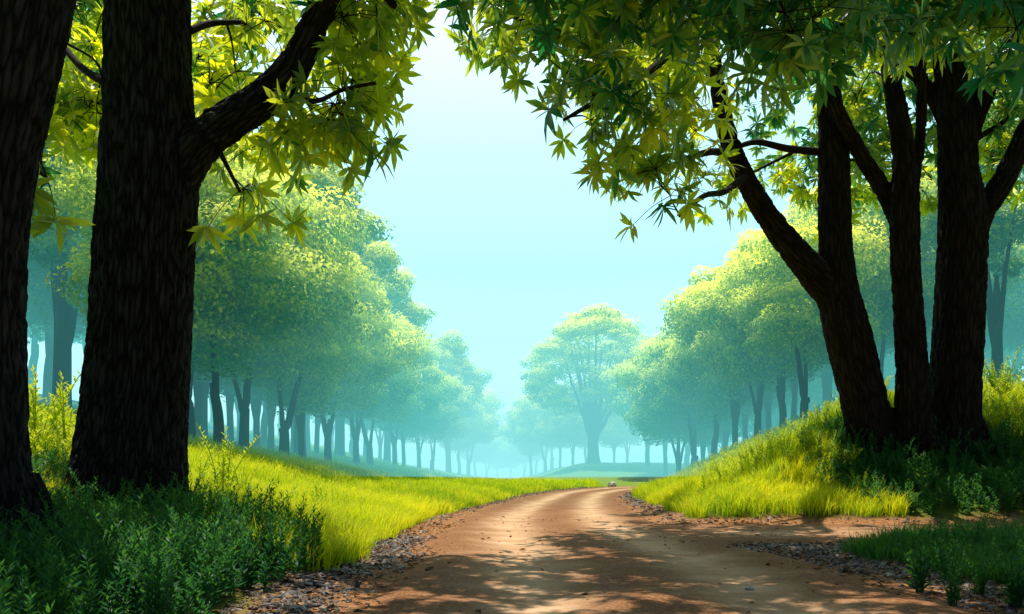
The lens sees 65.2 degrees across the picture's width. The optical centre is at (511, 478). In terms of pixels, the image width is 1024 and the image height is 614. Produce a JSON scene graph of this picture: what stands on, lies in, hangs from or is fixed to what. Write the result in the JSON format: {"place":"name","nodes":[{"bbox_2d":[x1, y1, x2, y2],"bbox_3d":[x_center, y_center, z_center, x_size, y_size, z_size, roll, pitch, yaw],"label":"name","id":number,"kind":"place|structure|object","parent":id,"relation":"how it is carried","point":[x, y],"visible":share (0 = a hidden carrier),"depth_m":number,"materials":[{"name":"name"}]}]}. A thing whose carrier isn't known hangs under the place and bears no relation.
{"place":"outdoors","nodes":[
{"label":"outdoors","id":0,"kind":"place"},
{"bbox_2d":[15,393,1023,613],"bbox_3d":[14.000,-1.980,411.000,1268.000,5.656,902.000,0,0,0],"label":"ground","id":1,"kind":"structure","parent":0,"point":[624,474],"depth_m":14.42,"materials":[{"name":"soil"}]},
{"bbox_2d":[0,525,47,591],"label":"leafy plant","id":2,"kind":"object","parent":1,"relation":"on","point":[25,539],"visible":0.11,"depth_m":4.61,"materials":[{"name":"green plant"}]},
{"bbox_2d":[0,507,59,599],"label":"leafy plant","id":3,"kind":"object","parent":1,"relation":"on","point":[20,552],"visible":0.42,"depth_m":4.21,"materials":[{"name":"green plant"}]},
{"bbox_2d":[27,311,50,389],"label":"woodland tree","id":4,"kind":"object","parent":1,"relation":"on","point":[34,358],"visible":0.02,"depth_m":45.86,"materials":[{"name":"green plant"}]},
{"bbox_2d":[27,158,59,291],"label":"woodland tree","id":5,"kind":"object","parent":1,"relation":"on","point":[34,267],"visible":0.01,"depth_m":29.81,"materials":[{"name":"green plant"}]},
{"bbox_2d":[28,377,65,452],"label":"leafy plant","id":6,"kind":"object","parent":1,"relation":"on","point":[32,419],"visible":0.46,"depth_m":9.93,"materials":[{"name":"green plant"}]},
{"bbox_2d":[0,0,94,558],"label":"broadleaf tree","id":7,"kind":"object","parent":1,"relation":"on","point":[34,37],"visible":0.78,"depth_m":5.34,"materials":[{"name":"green plant"}]},
{"bbox_2d":[28,394,75,463],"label":"undergrowth","id":8,"kind":"object","parent":1,"relation":"on","point":[58,442],"visible":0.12,"depth_m":9.71,"materials":[{"name":"green plant"}]},
{"bbox_2d":[29,370,75,451],"bbox_3d":[-5.881,-0.711,10.527,1.009,1.325,0.845,0,0,-45],"label":"leafy plant","id":9,"kind":"object","parent":1,"relation":"on","point":[63,425],"visible":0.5,"depth_m":10.46,"materials":[{"name":"green plant"}]},
{"bbox_2d":[28,363,82,447],"bbox_3d":[-6.535,-1.010,10.922,1.291,1.696,1.082,0,0,20],"label":"leafy plant","id":10,"kind":"object","parent":1,"relation":"on","point":[69,388],"visible":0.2,"depth_m":11.08,"materials":[{"name":"green plant"}]},
{"bbox_2d":[26,282,85,402],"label":"woodland tree","id":11,"kind":"object","parent":1,"relation":"on","point":[48,365],"visible":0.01,"depth_m":35.86,"materials":[{"name":"green plant"}]},
{"bbox_2d":[26,261,86,339],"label":"woodland tree","id":12,"kind":"object","parent":1,"relation":"on","point":[39,311],"visible":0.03,"depth_m":31.96,"materials":[{"name":"green plant"}]},
{"bbox_2d":[28,6,100,408],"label":"woodland tree","id":13,"kind":"object","parent":1,"relation":"on","point":[45,252],"visible":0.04,"depth_m":26.78,"materials":[{"name":"green plant"}]},
{"bbox_2d":[18,509,115,596],"bbox_3d":[-2.479,0.453,4.520,0.447,0.574,0.298,0,0,4],"label":"leafy plant","id":14,"kind":"object","parent":1,"relation":"on","point":[72,540],"visible":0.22,"depth_m":4.46,"materials":[{"name":"green plant"}]},
{"bbox_2d":[54,508,148,608],"bbox_3d":[-2.135,0.477,4.221,0.494,0.633,0.329,0,0,35],"label":"leafy plant","id":15,"kind":"object","parent":1,"relation":"on","point":[106,560],"visible":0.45,"depth_m":4.14,"materials":[{"name":"green plant"}]},
{"bbox_2d":[85,494,157,576],"bbox_3d":[-2.428,0.418,4.997,0.328,0.633,0.494,0,0,25],"label":"leafy plant","id":16,"kind":"object","parent":1,"relation":"on","point":[101,519],"visible":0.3,"depth_m":4.98,"materials":[{"name":"green plant"}]},
{"bbox_2d":[125,481,172,516],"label":"leafy plant","id":17,"kind":"object","parent":1,"relation":"on","point":[146,495],"visible":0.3,"depth_m":6.97,"materials":[{"name":"green plant"}]},
{"bbox_2d":[126,542,186,598],"bbox_3d":[-2.028,0.571,4.582,0.309,0.432,0.253,0,0,-15],"label":"leafy plant","id":18,"kind":"object","parent":1,"relation":"on","point":[177,579],"visible":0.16,"depth_m":4.64,"materials":[{"name":"green plant"}]},
{"bbox_2d":[74,242,241,436],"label":"woodland tree","id":19,"kind":"object","parent":1,"relation":"on","point":[198,390],"depth_m":28.83,"materials":[{"name":"green plant"}]},
{"bbox_2d":[0,440,325,613],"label":"undergrowth","id":20,"kind":"object","parent":1,"relation":"on","point":[204,581],"visible":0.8,"depth_m":4.91,"materials":[{"name":"green plant"}]},
{"bbox_2d":[42,112,325,438],"bbox_3d":[-10.193,-5.735,24.856,8.107,10.464,8.794,0,0,3],"label":"woodland tree","id":21,"kind":"object","parent":1,"relation":"on","point":[82,193],"visible":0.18,"depth_m":22.75,"materials":[{"name":"green plant"}]},
{"bbox_2d":[36,448,362,510],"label":"undergrowth","id":22,"kind":"object","parent":1,"relation":"on","point":[317,491],"visible":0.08,"depth_m":11.55,"materials":[{"name":"green plant"}]},
{"bbox_2d":[68,156,341,445],"bbox_3d":[-9.109,-5.175,24.333,7.621,9.764,7.062,0,0,42],"label":"woodland tree","id":23,"kind":"object","parent":1,"relation":"on","point":[245,262],"visible":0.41,"depth_m":23.25,"materials":[{"name":"green plant"}]},
{"bbox_2d":[196,423,258,489],"bbox_3d":[-4.144,-0.199,11.468,0.888,1.166,0.744,0,0,-35],"label":"leafy plant","id":24,"kind":"object","parent":1,"relation":"on","point":[225,466],"visible":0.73,"depth_m":11.42,"materials":[{"name":"green plant"}]},
{"bbox_2d":[208,377,255,441],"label":"woodland tree","id":25,"kind":"object","parent":1,"relation":"on","point":[228,391],"visible":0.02,"depth_m":32.82,"materials":[{"name":"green plant"}]},
{"bbox_2d":[209,377,283,446],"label":"woodland tree","id":26,"kind":"object","parent":1,"relation":"on","point":[255,402],"depth_m":33.93,"materials":[{"name":"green plant"}]},
{"bbox_2d":[194,113,312,435],"bbox_3d":[-11.551,-7.511,30.154,8.184,13.517,6.903,0,0,-16],"label":"woodland tree","id":27,"kind":"object","parent":1,"relation":"on","point":[206,387],"visible":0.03,"depth_m":29.84,"materials":[{"name":"green plant"}]},
{"bbox_2d":[260,401,267,447],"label":"woodland tree","id":28,"kind":"object","parent":1,"relation":"on","point":[264,430],"visible":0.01,"depth_m":39.89,"materials":[{"name":"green plant"}]},
{"bbox_2d":[241,391,287,450],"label":"woodland tree","id":29,"kind":"object","parent":1,"relation":"on","point":[271,418],"visible":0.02,"depth_m":35.84,"materials":[{"name":"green plant"}]},
{"bbox_2d":[192,159,372,448],"bbox_3d":[-8.811,-5.552,27.278,7.956,10.587,8.214,0,0,-14],"label":"woodland tree","id":30,"kind":"object","parent":1,"relation":"on","point":[309,201],"visible":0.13,"depth_m":26.56,"materials":[{"name":"green plant"}]},
{"bbox_2d":[207,234,381,454],"bbox_3d":[-8.350,-4.754,29.144,7.932,9.438,7.312,0,0,39],"label":"woodland tree","id":31,"kind":"object","parent":1,"relation":"on","point":[316,344],"visible":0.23,"depth_m":28.27,"materials":[{"name":"green plant"}]},
{"bbox_2d":[228,289,374,457],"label":"woodland tree","id":32,"kind":"object","parent":1,"relation":"on","point":[312,390],"visible":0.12,"depth_m":31.01,"materials":[{"name":"green plant"}]},
{"bbox_2d":[29,401,603,572],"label":"grass","id":33,"kind":"structure","parent":1,"relation":"on","point":[394,499],"depth_m":17.04,"materials":[{"name":"green plant"}]},
{"bbox_2d":[307,405,337,454],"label":"woodland tree","id":34,"kind":"object","parent":1,"relation":"on","point":[317,433],"depth_m":43.89,"materials":[{"name":"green plant"}]},
{"bbox_2d":[284,109,397,456],"bbox_3d":[-9.518,-8.134,35.836,7.154,16.013,7.347,0,0,37],"label":"woodland tree","id":35,"kind":"object","parent":1,"relation":"on","point":[327,177],"visible":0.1,"depth_m":35.15,"materials":[{"name":"green plant"}]},
{"bbox_2d":[306,259,431,461],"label":"woodland tree","id":36,"kind":"object","parent":1,"relation":"on","point":[384,365],"visible":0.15,"depth_m":35.86,"materials":[{"name":"green plant"}]},
{"bbox_2d":[334,216,409,456],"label":"woodland tree","id":37,"kind":"object","parent":1,"relation":"on","point":[384,259],"visible":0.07,"depth_m":47.70,"materials":[{"name":"green plant"}]},
{"bbox_2d":[327,285,433,464],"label":"woodland tree","id":38,"kind":"object","parent":1,"relation":"on","point":[355,431],"visible":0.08,"depth_m":42.82,"materials":[{"name":"green plant"}]},
{"bbox_2d":[45,0,730,512],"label":"broadleaf tree","id":39,"kind":"object","parent":1,"relation":"on","point":[149,140],"visible":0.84,"depth_m":7.70,"materials":[{"name":"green plant"}]},
{"bbox_2d":[354,312,424,464],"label":"woodland tree","id":40,"kind":"object","parent":1,"relation":"on","point":[383,412],"visible":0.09,"depth_m":46.82,"materials":[{"name":"green plant"}]},
{"bbox_2d":[188,487,598,613],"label":"gravel","id":41,"kind":"structure","parent":1,"relation":"on","point":[321,583],"depth_m":5.88,"materials":[{"name":"grey gravel"}]},
{"bbox_2d":[369,363,448,466],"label":"woodland tree","id":42,"kind":"object","parent":1,"relation":"on","point":[402,436],"visible":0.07,"depth_m":60.63,"materials":[{"name":"green plant"}]},
{"bbox_2d":[383,266,437,462],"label":"woodland tree","id":43,"kind":"object","parent":1,"relation":"on","point":[418,315],"visible":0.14,"depth_m":61.72,"materials":[{"name":"green plant"}]},
{"bbox_2d":[368,325,457,465],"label":"woodland tree","id":44,"kind":"object","parent":1,"relation":"on","point":[429,398],"visible":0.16,"depth_m":54.85,"materials":[{"name":"green plant"}]},
{"bbox_2d":[398,360,463,468],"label":"woodland tree","id":45,"kind":"object","parent":1,"relation":"on","point":[445,424],"visible":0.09,"depth_m":69.86,"materials":[{"name":"green plant"}]},
{"bbox_2d":[405,376,477,471],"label":"woodland tree","id":46,"kind":"object","parent":1,"relation":"on","point":[459,404],"visible":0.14,"depth_m":81.76,"materials":[{"name":"green plant"}]},
{"bbox_2d":[429,329,493,472],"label":"woodland tree","id":47,"kind":"object","parent":1,"relation":"on","point":[451,364],"visible":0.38,"depth_m":96.92,"materials":[{"name":"green plant"}]},
{"bbox_2d":[438,397,498,473],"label":"woodland tree","id":48,"kind":"object","parent":1,"relation":"on","point":[480,430],"visible":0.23,"depth_m":110.39,"materials":[{"name":"green plant"}]},
{"bbox_2d":[439,386,505,475],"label":"woodland tree","id":49,"kind":"object","parent":1,"relation":"on","point":[491,406],"visible":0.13,"depth_m":119.75,"materials":[{"name":"green plant"}]},
{"bbox_2d":[453,432,504,475],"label":"woodland tree","id":50,"kind":"object","parent":1,"relation":"on","point":[480,450],"visible":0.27,"depth_m":163.10,"materials":[{"name":"green plant"}]},
{"bbox_2d":[473,429,506,477],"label":"woodland tree","id":51,"kind":"object","parent":1,"relation":"on","point":[492,457],"visible":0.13,"depth_m":179.29,"materials":[{"name":"green plant"}]},
{"bbox_2d":[497,436,542,476],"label":"woodland tree","id":52,"kind":"object","parent":1,"relation":"on","point":[509,452],"visible":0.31,"depth_m":173.37,"materials":[{"name":"green plant"}]},
{"bbox_2d":[497,394,545,476],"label":"woodland tree","id":53,"kind":"object","parent":1,"relation":"on","point":[510,428],"visible":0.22,"depth_m":121.15,"materials":[{"name":"green plant"}]},
{"bbox_2d":[513,392,571,472],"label":"woodland tree","id":54,"kind":"object","parent":1,"relation":"on","point":[524,409],"visible":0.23,"depth_m":110.48,"materials":[{"name":"green plant"}]},
{"bbox_2d":[528,394,570,468],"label":"woodland tree","id":55,"kind":"object","parent":1,"relation":"on","point":[541,432],"visible":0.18,"depth_m":105.48,"materials":[{"name":"green plant"}]},
{"bbox_2d":[541,388,588,464],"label":"woodland tree","id":56,"kind":"object","parent":1,"relation":"on","point":[567,428],"visible":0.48,"depth_m":96.28,"materials":[{"name":"green plant"}]},
{"bbox_2d":[518,302,654,462],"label":"woodland tree","id":57,"kind":"object","parent":1,"relation":"on","point":[624,333],"visible":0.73,"depth_m":76.34,"materials":[{"name":"green plant"}]},
{"bbox_2d":[202,490,1023,613],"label":"fallen leaves","id":58,"kind":"object","parent":1,"relation":"on","point":[354,593],"visible":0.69,"depth_m":7.04,"materials":[{"name":"brown plant"}]},
{"bbox_2d":[598,399,637,462],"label":"woodland tree","id":59,"kind":"object","parent":1,"relation":"on","point":[614,430],"visible":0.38,"depth_m":96.79,"materials":[{"name":"green plant"}]},
{"bbox_2d":[595,338,660,465],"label":"woodland tree","id":60,"kind":"object","parent":1,"relation":"on","point":[647,455],"visible":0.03,"depth_m":73.71,"materials":[{"name":"green plant"}]},
{"bbox_2d":[599,340,681,476],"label":"woodland tree","id":61,"kind":"object","parent":1,"relation":"on","point":[622,397],"visible":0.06,"depth_m":65.49,"materials":[{"name":"green plant"}]},
{"bbox_2d":[610,331,711,472],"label":"woodland tree","id":62,"kind":"object","parent":1,"relation":"on","point":[646,425],"visible":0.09,"depth_m":46.33,"materials":[{"name":"green plant"}]},
{"bbox_2d":[627,322,751,464],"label":"woodland tree","id":63,"kind":"object","parent":1,"relation":"on","point":[672,408],"visible":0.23,"depth_m":42.13,"materials":[{"name":"green plant"}]},
{"bbox_2d":[631,403,752,460],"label":"woodland tree","id":64,"kind":"object","parent":1,"relation":"on","point":[709,440],"visible":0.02,"depth_m":46.31,"materials":[{"name":"green plant"}]},
{"bbox_2d":[649,285,746,453],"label":"woodland tree","id":65,"kind":"object","parent":1,"relation":"on","point":[674,386],"visible":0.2,"depth_m":37.39,"materials":[{"name":"green plant"}]},
{"bbox_2d":[432,0,999,455],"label":"broadleaf tree","id":66,"kind":"object","parent":1,"relation":"on","point":[608,70],"visible":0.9,"depth_m":10.65,"materials":[{"name":"green plant"}]},
{"bbox_2d":[655,262,776,445],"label":"woodland tree","id":67,"kind":"object","parent":1,"relation":"on","point":[735,397],"visible":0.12,"depth_m":33.34,"materials":[{"name":"green plant"}]},
{"bbox_2d":[663,328,799,440],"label":"woodland tree","id":68,"kind":"object","parent":1,"relation":"on","point":[746,411],"visible":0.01,"depth_m":39.75,"materials":[{"name":"green plant"}]},
{"bbox_2d":[679,247,792,437],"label":"woodland tree","id":69,"kind":"object","parent":1,"relation":"on","point":[723,368],"visible":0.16,"depth_m":30.37,"materials":[{"name":"green plant"}]},
{"bbox_2d":[699,391,790,448],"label":"woodland tree","id":70,"kind":"object","parent":1,"relation":"on","point":[725,431],"depth_m":43.84,"materials":[{"name":"green plant"}]},
{"bbox_2d":[726,228,765,433],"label":"woodland tree","id":71,"kind":"object","parent":1,"relation":"on","point":[763,420],"depth_m":41.83,"materials":[{"name":"green plant"}]},
{"bbox_2d":[705,271,803,429],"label":"woodland tree","id":72,"kind":"object","parent":1,"relation":"on","point":[767,406],"depth_m":35.94,"materials":[{"name":"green plant"}]},
{"bbox_2d":[686,229,881,427],"bbox_3d":[9.672,-5.239,28.891,5.872,8.118,6.337,0,0,-33],"label":"woodland tree","id":73,"kind":"object","parent":1,"relation":"on","point":[726,320],"visible":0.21,"depth_m":28.62,"materials":[{"name":"green plant"}]},
{"bbox_2d":[747,396,834,438],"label":"woodland tree","id":74,"kind":"object","parent":1,"relation":"on","point":[774,419],"visible":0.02,"depth_m":48.42,"materials":[{"name":"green plant"}]},
{"bbox_2d":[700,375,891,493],"bbox_3d":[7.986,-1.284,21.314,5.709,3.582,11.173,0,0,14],"label":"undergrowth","id":75,"kind":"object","parent":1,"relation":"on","point":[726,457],"visible":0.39,"depth_m":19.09,"materials":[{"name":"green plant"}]},
{"bbox_2d":[771,370,838,413],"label":"woodland tree","id":76,"kind":"object","parent":1,"relation":"on","point":[815,390],"visible":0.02,"depth_m":42.67,"materials":[{"name":"green plant"}]},
{"bbox_2d":[720,211,891,420],"bbox_3d":[9.743,-4.889,26.391,6.036,7.181,5.564,0,0,38],"label":"woodland tree","id":77,"kind":"object","parent":1,"relation":"on","point":[795,329],"visible":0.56,"depth_m":25.53,"materials":[{"name":"green plant"}]},
{"bbox_2d":[785,363,830,421],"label":"woodland tree","id":78,"kind":"object","parent":1,"relation":"on","point":[794,388],"visible":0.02,"depth_m":32.93,"materials":[{"name":"green plant"}]},
{"bbox_2d":[616,491,1023,524],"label":"gravel","id":79,"kind":"structure","parent":1,"relation":"on","point":[637,503],"depth_m":14.53,"materials":[{"name":"gravel"}]},
{"bbox_2d":[782,181,857,409],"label":"woodland tree","id":80,"kind":"object","parent":1,"relation":"on","point":[827,379],"depth_m":35.73,"materials":[{"name":"green plant"}]},
{"bbox_2d":[629,380,1023,517],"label":"grass","id":81,"kind":"structure","parent":1,"relation":"on","point":[767,487],"depth_m":15.89,"materials":[{"name":"green plant"}]},
{"bbox_2d":[788,163,937,381],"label":"woodland tree","id":82,"kind":"object","parent":1,"relation":"on","point":[928,231],"visible":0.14,"depth_m":26.07,"materials":[{"name":"green plant"}]},
{"bbox_2d":[832,351,895,402],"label":"woodland tree","id":83,"kind":"object","parent":1,"relation":"on","point":[889,367],"visible":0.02,"depth_m":43.96,"materials":[{"name":"green plant"}]},
{"bbox_2d":[718,0,1023,457],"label":"broadleaf tree","id":84,"kind":"object","parent":1,"relation":"on","point":[960,99],"visible":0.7,"depth_m":17.41,"materials":[{"name":"brown plant"}]},
{"bbox_2d":[744,0,1006,462],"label":"broadleaf tree","id":85,"kind":"object","parent":1,"relation":"on","point":[896,193],"visible":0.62,"depth_m":16.98,"materials":[{"name":"green plant"}]},
{"bbox_2d":[729,541,1023,613],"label":"gravel","id":86,"kind":"structure","parent":1,"relation":"on","point":[796,547],"depth_m":6.92,"materials":[{"name":"grey gravel"}]},
{"bbox_2d":[794,390,1023,514],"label":"undergrowth","id":87,"kind":"object","parent":1,"relation":"on","point":[983,478],"visible":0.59,"depth_m":16.22,"materials":[{"name":"green plant"}]},
{"bbox_2d":[903,543,945,592],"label":"leafy plant","id":88,"kind":"object","parent":1,"relation":"on","point":[916,573],"visible":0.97,"depth_m":5.59,"materials":[{"name":"green plant"}]},
{"bbox_2d":[832,510,1023,584],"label":"grass","id":89,"kind":"structure","parent":1,"relation":"on","point":[879,546],"depth_m":7.35,"materials":[{"name":"green plant"}]},
{"bbox_2d":[930,548,966,606],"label":"leafy plant","id":90,"kind":"object","parent":1,"relation":"on","point":[951,594],"visible":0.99,"depth_m":4.99,"materials":[{"name":"green plant"}]},
{"bbox_2d":[877,166,1023,354],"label":"woodland tree","id":91,"kind":"object","parent":1,"relation":"on","point":[1018,251],"visible":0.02,"depth_m":30.06,"materials":[{"name":"green plant"}]},
{"bbox_2d":[923,522,977,580],"bbox_3d":[3.309,0.570,6.093,0.252,0.487,0.379,0,0,-8],"label":"leafy plant","id":92,"kind":"object","parent":1,"relation":"on","point":[943,556],"visible":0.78,"depth_m":6.08,"materials":[{"name":"green plant"}]},
{"bbox_2d":[884,172,1023,362],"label":"woodland tree","id":93,"kind":"object","parent":1,"relation":"on","point":[987,347],"depth_m":36.22,"materials":[{"name":"green plant"}]},
{"bbox_2d":[954,509,989,543],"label":"leafy plant","id":94,"kind":"object","parent":1,"relation":"on","point":[977,534],"visible":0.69,"depth_m":7.17,"materials":[{"name":"green plant"}]},
{"bbox_2d":[922,90,1023,378],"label":"woodland tree","id":95,"kind":"object","parent":1,"relation":"on","point":[1005,224],"visible":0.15,"depth_m":25.85,"materials":[{"name":"green plant"}]},
{"bbox_2d":[953,539,1004,594],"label":"leafy plant","id":96,"kind":"object","parent":1,"relation":"on","point":[982,586],"visible":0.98,"depth_m":5.37,"materials":[{"name":"green plant"}]},
{"bbox_2d":[982,392,1007,434],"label":"leafy plant","id":97,"kind":"object","parent":1,"relation":"on","point":[987,416],"visible":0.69,"depth_m":18.45,"materials":[{"name":"green plant"}]},
{"bbox_2d":[982,363,1023,415],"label":"undergrowth","id":98,"kind":"object","parent":1,"relation":"on","point":[1010,382],"visible":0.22,"depth_m":20.75,"materials":[{"name":"green plant"}]},
{"bbox_2d":[983,345,1022,394],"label":"leafy plant","id":99,"kind":"object","parent":1,"relation":"on","point":[992,379],"visible":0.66,"depth_m":20.99,"materials":[{"name":"green plant"}]},
{"bbox_2d":[983,341,1023,384],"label":"woodland tree","id":100,"kind":"object","parent":1,"relation":"on","point":[1006,354],"visible":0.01,"depth_m":40.65,"materials":[{"name":"green plant"}]},
{"bbox_2d":[985,177,1023,353],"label":"woodland tree","id":101,"kind":"object","parent":1,"relation":"on","point":[1017,294],"visible":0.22,"depth_m":34.66,"materials":[{"name":"green plant"}]},
{"bbox_2d":[995,386,1023,443],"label":"leafy plant","id":102,"kind":"object","parent":1,"relation":"on","point":[1015,418],"visible":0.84,"depth_m":17.95,"materials":[{"name":"green plant"}]},
{"bbox_2d":[998,529,1021,560],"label":"leafy plant","id":103,"kind":"object","parent":1,"relation":"on","point":[1011,547],"visible":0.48,"depth_m":6.29,"materials":[{"name":"green plant"}]},
{"bbox_2d":[997,550,1023,607],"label":"leafy plant","id":104,"kind":"object","parent":1,"relation":"on","point":[1014,594],"visible":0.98,"depth_m":4.88,"materials":[{"name":"green plant"}]},
{"bbox_2d":[27,0,1023,477],"label":"sky","id":105,"kind":"structure","parent":0,"point":[498,235],"materials":[{"name":"blue"}]},
{"bbox_2d":[374,486,1022,613],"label":"road","id":106,"kind":"structure","parent":0,"point":[679,577],"depth_m":6.82,"materials":[{"name":"brown soil"}]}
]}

